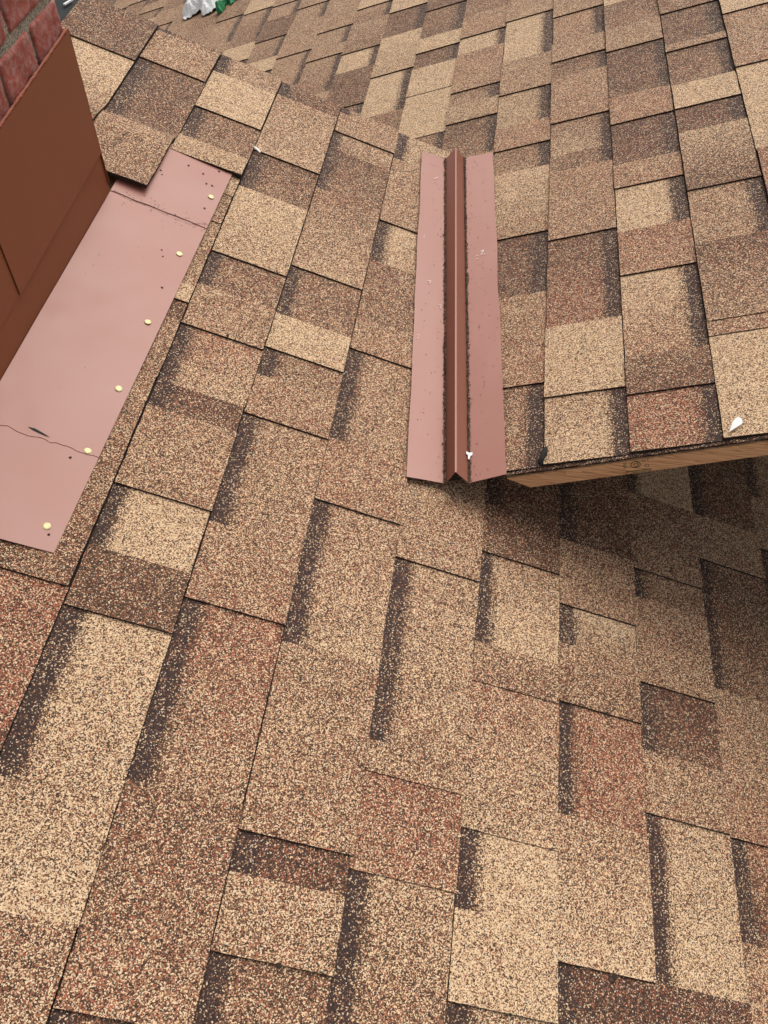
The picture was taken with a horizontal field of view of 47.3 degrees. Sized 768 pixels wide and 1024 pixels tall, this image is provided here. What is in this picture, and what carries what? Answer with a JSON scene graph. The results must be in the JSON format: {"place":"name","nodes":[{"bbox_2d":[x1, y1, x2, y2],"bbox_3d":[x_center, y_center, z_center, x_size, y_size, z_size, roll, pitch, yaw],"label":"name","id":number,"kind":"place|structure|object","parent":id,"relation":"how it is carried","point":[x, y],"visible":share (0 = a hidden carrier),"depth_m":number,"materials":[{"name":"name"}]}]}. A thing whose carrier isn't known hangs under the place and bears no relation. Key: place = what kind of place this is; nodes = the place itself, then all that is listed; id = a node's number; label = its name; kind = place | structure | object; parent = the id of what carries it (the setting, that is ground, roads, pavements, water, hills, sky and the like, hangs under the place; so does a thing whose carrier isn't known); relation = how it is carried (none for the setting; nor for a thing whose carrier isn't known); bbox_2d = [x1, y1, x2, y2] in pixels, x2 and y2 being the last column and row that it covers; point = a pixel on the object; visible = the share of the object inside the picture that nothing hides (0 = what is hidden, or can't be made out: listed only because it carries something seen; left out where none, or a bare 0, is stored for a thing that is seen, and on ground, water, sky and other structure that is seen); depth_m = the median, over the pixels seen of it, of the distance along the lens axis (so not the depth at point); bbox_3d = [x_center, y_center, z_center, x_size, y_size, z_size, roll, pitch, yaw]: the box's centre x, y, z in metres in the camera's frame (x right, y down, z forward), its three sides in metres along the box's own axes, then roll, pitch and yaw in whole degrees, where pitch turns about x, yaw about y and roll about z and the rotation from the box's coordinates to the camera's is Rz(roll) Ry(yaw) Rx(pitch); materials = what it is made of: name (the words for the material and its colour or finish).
{"place":"outdoors","nodes":[
{"label":"outdoors","id":0,"kind":"place"},
{"label":"ground","id":1,"kind":"structure","parent":0,"visible":0},
{"bbox_2d":[0,0,767,1023],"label":"roof slope","id":2,"kind":"structure","parent":1,"relation":"on","point":[318,704],"depth_m":1.24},
{"bbox_2d":[0,0,104,380],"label":"chimney","id":3,"kind":"object","parent":2,"relation":"on","point":[31,31],"visible":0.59,"depth_m":1.24,"materials":[{"name":"red brick"}]},
{"bbox_2d":[0,27,231,552],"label":"chimney flashing","id":4,"kind":"object","parent":3,"relation":"attached to","point":[84,340],"visible":1,"depth_m":1.34,"materials":[{"name":"metal"}]},
{"bbox_2d":[407,147,506,483],"bbox_3d":[0.145,-0.454,1.751,0.168,0.046,1.025,3,52,2],"label":"valley flashing","id":5,"kind":"object","parent":2,"relation":"on","point":[425,458],"visible":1,"depth_m":1.67,"materials":[{"name":"brown metal"}]},
{"bbox_2d":[417,157,501,483],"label":"loose granules","id":6,"kind":"object","parent":5,"relation":"in","point":[467,347],"visible":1,"depth_m":1.68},
{"bbox_2d":[466,451,471,459],"bbox_3d":[0.143,-0.094,1.470,0.010,0.003,0.016,6,52,5],"label":"paper scrap","id":7,"kind":"object","parent":5,"relation":"on","point":[468,454],"visible":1,"depth_m":1.47,"materials":[{"name":"white paper"}]},
{"bbox_2d":[100,0,767,486],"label":"roof slope","id":8,"kind":"structure","parent":1,"relation":"on","point":[624,142],"depth_m":1.84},
{"bbox_2d":[182,0,234,19],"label":"plastic wrapper","id":9,"kind":"object","parent":8,"relation":"on","point":[191,7],"visible":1,"depth_m":3.63,"materials":[{"name":"white plastic"}]},
{"bbox_2d":[729,416,742,431],"bbox_3d":[0.528,-0.131,1.318,0.013,0.008,0.032,32,58,23],"label":"paper scrap","id":10,"kind":"object","parent":8,"relation":"on","point":[737,422],"visible":1,"depth_m":1.32,"materials":[{"name":"white paper"}]}
]}

